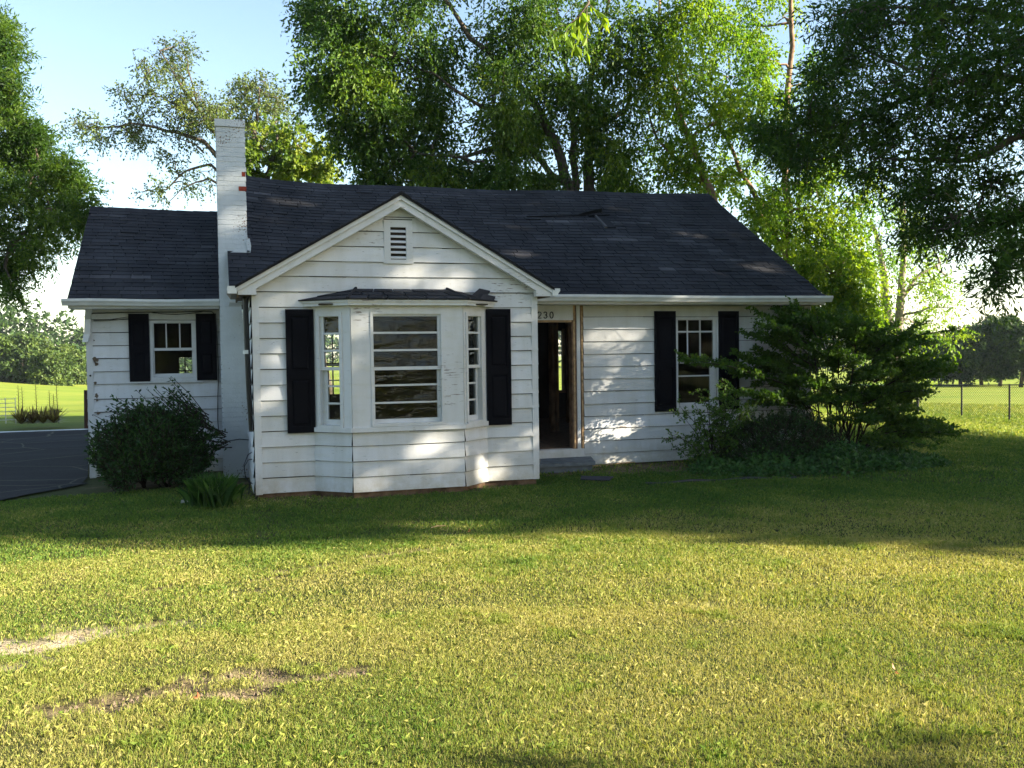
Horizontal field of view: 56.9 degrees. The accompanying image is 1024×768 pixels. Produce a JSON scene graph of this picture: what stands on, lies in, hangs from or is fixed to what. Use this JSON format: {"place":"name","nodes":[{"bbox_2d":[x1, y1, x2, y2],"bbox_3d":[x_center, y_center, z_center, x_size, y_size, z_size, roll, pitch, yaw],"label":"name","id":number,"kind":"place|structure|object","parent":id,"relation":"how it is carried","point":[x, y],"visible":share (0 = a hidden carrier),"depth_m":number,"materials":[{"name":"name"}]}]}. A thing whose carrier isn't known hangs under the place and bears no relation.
{"place":"outdoors","nodes":[
{"label":"outdoors","id":0,"kind":"place"},
{"bbox_2d":[0,430,88,499],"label":"driveway","id":1,"kind":"structure","parent":0,"point":[31,462],"depth_m":16.89,"materials":[{"name":"grey asphalt"}]},
{"bbox_2d":[0,353,1023,767],"bbox_3d":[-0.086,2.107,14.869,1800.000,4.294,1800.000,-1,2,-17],"label":"ground","id":2,"kind":"structure","parent":0,"point":[68,401],"depth_m":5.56,"materials":[{"name":"green plant"}]},
{"bbox_2d":[0,397,15,422],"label":"pipe gate","id":3,"kind":"structure","parent":2,"relation":"on","point":[5,407],"depth_m":27.07,"materials":[{"name":"grey metal"}]},
{"bbox_2d":[0,331,56,382],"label":"tree","id":4,"kind":"object","parent":2,"relation":"on","point":[16,352],"visible":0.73,"depth_m":84.15,"materials":[{"name":"green plant"}]},
{"bbox_2d":[4,383,69,424],"bbox_3d":[-12.575,0.513,24.998,1.866,1.092,1.169,-1,2,-17],"label":"yucca clump","id":5,"kind":"object","parent":2,"relation":"on","point":[50,415],"visible":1,"depth_m":24.91,"materials":[{"name":"green plant"}]},
{"bbox_2d":[0,429,87,432],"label":"kerb","id":6,"kind":"structure","parent":2,"relation":"on","point":[45,430],"depth_m":23.83,"materials":[{"name":"grey concrete"}]},
{"bbox_2d":[23,347,78,385],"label":"tree","id":7,"kind":"object","parent":2,"relation":"on","point":[53,367],"visible":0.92,"depth_m":82.90,"materials":[{"name":"green plant"}]},
{"bbox_2d":[0,0,114,325],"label":"willow oak","id":8,"kind":"object","parent":2,"relation":"on","point":[62,182],"visible":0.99,"depth_m":21.46,"materials":[{"name":"green plant"}]},
{"bbox_2d":[51,343,86,384],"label":"tree","id":9,"kind":"object","parent":2,"relation":"on","point":[79,375],"visible":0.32,"depth_m":90.91,"materials":[{"name":"green plant"}]},
{"bbox_2d":[84,390,87,428],"bbox_3d":[-11.104,0.759,24.610,0.116,1.202,0.105,-2,3,-40],"label":"metal post","id":10,"kind":"object","parent":2,"relation":"on","point":[85,411],"visible":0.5,"depth_m":24.57,"materials":[{"name":"brown metal"}]},
{"bbox_2d":[83,376,231,491],"bbox_3d":[-5.023,0.739,13.413,1.998,1.683,1.619,-1,2,-17],"label":"laurel bush","id":11,"kind":"object","parent":2,"relation":"on","point":[127,452],"visible":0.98,"depth_m":13.05,"materials":[{"name":"green plant"}]},
{"bbox_2d":[52,29,315,209],"bbox_3d":[-12.121,-6.435,35.898,9.926,14.836,5.229,-1,2,-4],"label":"sparse tree","id":12,"kind":"object","parent":2,"relation":"on","point":[202,115],"visible":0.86,"depth_m":36.14,"materials":[{"name":"green plant"}]},
{"bbox_2d":[1,635,370,717],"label":"soil crumbs","id":13,"kind":"object","parent":2,"relation":"on","point":[209,696],"visible":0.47,"depth_m":5.00,"materials":[{"name":"brown soil"}]},
{"bbox_2d":[160,471,260,508],"bbox_3d":[-3.685,1.310,11.697,1.210,0.415,1.186,-3,3,-45],"label":"grass tuft","id":14,"kind":"object","parent":2,"relation":"on","point":[212,491],"visible":0.96,"depth_m":11.54,"materials":[{"name":"green plant"}]},
{"bbox_2d":[245,113,344,393],"bbox_3d":[-7.848,-4.388,33.240,4.583,10.551,3.198,-1,2,7],"label":"maple tree","id":15,"kind":"object","parent":2,"relation":"on","point":[292,164],"visible":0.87,"depth_m":32.47,"materials":[{"name":"green plant"}]},
{"bbox_2d":[61,118,832,498],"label":"house","id":16,"kind":"structure","parent":2,"relation":"on","point":[445,314],"depth_m":14.79,"materials":[{"name":"white paint"}]},
{"bbox_2d":[130,320,202,383],"bbox_3d":[-5.455,-0.509,14.897,1.080,0.978,0.140,-1,2,-17],"label":"window","id":17,"kind":"structure","parent":16,"relation":"in","point":[180,377],"depth_m":14.90,"materials":[{"name":"white paint"}]},
{"bbox_2d":[316,312,343,427],"bbox_3d":[-2.338,-0.172,12.260,0.395,1.496,0.136,0,2,24],"label":"window","id":18,"kind":"structure","parent":16,"relation":"in","point":[323,397],"depth_m":12.27,"materials":[{"name":"white paint"}]},
{"bbox_2d":[370,311,444,426],"bbox_3d":[-1.370,-0.202,12.351,0.963,1.491,0.136,-1,2,-17],"label":"window","id":19,"kind":"structure","parent":16,"relation":"in","point":[440,419],"depth_m":12.36,"materials":[{"name":"white paint"}]},
{"bbox_2d":[465,312,484,423],"bbox_3d":[-0.543,-0.213,12.776,0.136,1.496,0.425,0,2,30],"label":"window","id":20,"kind":"structure","parent":16,"relation":"in","point":[478,366],"depth_m":12.89,"materials":[{"name":"white paint"}]},
{"bbox_2d":[537,305,584,458],"bbox_3d":[0.502,-0.034,15.043,1.314,2.435,0.174,-1,2,-17],"label":"doorway","id":21,"kind":"structure","parent":16,"relation":"in","point":[572,314],"depth_m":15.13,"materials":[{"name":"white paint"}]},
{"bbox_2d":[559,329,565,392],"bbox_3d":[1.173,-0.551,22.389,0.170,1.520,0.085,-1,2,-17],"label":"rear window frame","id":22,"kind":"structure","parent":16,"relation":"in","point":[563,330],"depth_m":22.38,"materials":[{"name":"brown wood"}]},
{"bbox_2d":[676,317,718,410],"bbox_3d":[3.079,-0.342,15.798,0.795,1.549,0.140,-1,2,-17],"label":"window","id":23,"kind":"structure","parent":16,"relation":"in","point":[713,375],"depth_m":15.81,"materials":[{"name":"white paint"}]},
{"bbox_2d":[274,0,690,192],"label":"elm tree","id":24,"kind":"object","parent":2,"relation":"on","point":[338,32],"visible":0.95,"depth_m":23.91,"materials":[{"name":"green plant"}]},
{"bbox_2d":[0,292,1022,372],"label":"woods","id":25,"kind":"object","parent":2,"relation":"on","point":[32,327],"visible":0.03,"depth_m":149.83,"materials":[{"name":"green plant"}]},
{"bbox_2d":[539,456,594,473],"bbox_3d":[0.671,1.331,14.792,1.405,0.288,0.510,-1,2,-17],"label":"concrete step","id":26,"kind":"object","parent":2,"relation":"on","point":[560,465],"visible":0.54,"depth_m":14.66,"materials":[{"name":"grey concrete"}]},
{"bbox_2d":[548,0,610,64],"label":"overhanging tree","id":27,"kind":"object","parent":2,"relation":"on","point":[578,23],"visible":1,"depth_m":4.78,"materials":[{"name":"green plant"}]},
{"bbox_2d":[580,476,613,480],"bbox_3d":[1.206,1.351,13.514,0.472,0.045,0.187,0,2,15],"label":"stepping stone","id":28,"kind":"object","parent":2,"relation":"on","point":[603,478],"visible":1,"depth_m":13.49,"materials":[{"name":"concrete"}]},
{"bbox_2d":[661,378,759,469],"bbox_3d":[3.106,0.752,14.733,1.545,1.703,0.857,0,2,8],"label":"young shrub","id":29,"kind":"object","parent":2,"relation":"on","point":[719,426],"visible":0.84,"depth_m":14.68,"materials":[{"name":"green plant"}]},
{"bbox_2d":[645,476,796,484],"bbox_3d":[2.957,1.365,13.367,2.267,0.076,0.144,-1,2,-11],"label":"bed edging","id":30,"kind":"object","parent":2,"relation":"on","point":[708,480],"visible":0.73,"depth_m":13.33,"materials":[{"name":"black plastic"}]},
{"bbox_2d":[607,0,902,366],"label":"birch tree","id":31,"kind":"object","parent":2,"relation":"on","point":[813,262],"visible":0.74,"depth_m":25.62,"materials":[{"name":"green plant"}]},
{"bbox_2d":[714,404,846,465],"bbox_3d":[4.209,0.818,14.910,2.298,1.094,1.489,-1,2,-17],"label":"dark mound shrub","id":32,"kind":"object","parent":2,"relation":"on","point":[814,432],"visible":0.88,"depth_m":14.62,"materials":[{"name":"green plant"}]},
{"bbox_2d":[684,438,955,476],"bbox_3d":[4.832,1.111,14.899,4.670,0.543,2.506,-1,2,-17],"label":"ivy","id":33,"kind":"object","parent":2,"relation":"on","point":[854,458],"visible":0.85,"depth_m":14.21,"materials":[{"name":"green plant"}]},
{"bbox_2d":[674,295,968,450],"bbox_3d":[5.186,-0.107,15.581,5.337,2.791,2.362,-1,2,-2],"label":"spreading shrub","id":34,"kind":"object","parent":2,"relation":"on","point":[882,351],"visible":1,"depth_m":15.18,"materials":[{"name":"green plant"}]},
{"bbox_2d":[725,0,1023,338],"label":"willow oak","id":35,"kind":"object","parent":2,"relation":"on","point":[786,150],"visible":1,"depth_m":15.17,"materials":[{"name":"green plant"}]},
{"bbox_2d":[812,384,1023,419],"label":"wire fence","id":36,"kind":"object","parent":2,"relation":"on","point":[999,385],"visible":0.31,"depth_m":36.35,"materials":[{"name":"grey metal"}]},
{"bbox_2d":[853,186,984,404],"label":"pale tree","id":37,"kind":"object","parent":2,"relation":"on","point":[902,294],"visible":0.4,"depth_m":41.29,"materials":[{"name":"green plant"}]},
{"bbox_2d":[920,337,957,384],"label":"tree","id":38,"kind":"object","parent":2,"relation":"on","point":[934,379],"visible":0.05,"depth_m":77.48,"materials":[{"name":"green plant"}]},
{"bbox_2d":[936,325,984,384],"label":"tree","id":39,"kind":"object","parent":2,"relation":"on","point":[971,358],"visible":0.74,"depth_m":75.05,"materials":[{"name":"green plant"}]},
{"bbox_2d":[962,321,996,384],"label":"tree","id":40,"kind":"object","parent":2,"relation":"on","point":[975,328],"visible":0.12,"depth_m":79.00,"materials":[{"name":"green plant"}]},
{"bbox_2d":[981,314,996,321],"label":"tree","id":41,"kind":"object","parent":2,"relation":"on","point":[986,318],"visible":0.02,"depth_m":101.58,"materials":[{"name":"green plant"}]},
{"bbox_2d":[975,315,1023,383],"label":"tree","id":42,"kind":"object","parent":2,"relation":"on","point":[997,367],"visible":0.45,"depth_m":75.05,"materials":[{"name":"green plant"}]},
{"bbox_2d":[990,320,1023,386],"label":"tree","id":43,"kind":"object","parent":2,"relation":"on","point":[1003,340],"visible":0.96,"depth_m":73.47,"materials":[{"name":"green plant"}]},
{"bbox_2d":[1005,313,1019,379],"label":"tree","id":44,"kind":"object","parent":2,"relation":"on","point":[1017,372],"visible":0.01,"depth_m":99.47,"materials":[{"name":"green plant"}]},
{"bbox_2d":[0,0,1023,356],"label":"sky","id":45,"kind":"structure","parent":0,"point":[87,45],"materials":[{"name":"blue"}]}
]}

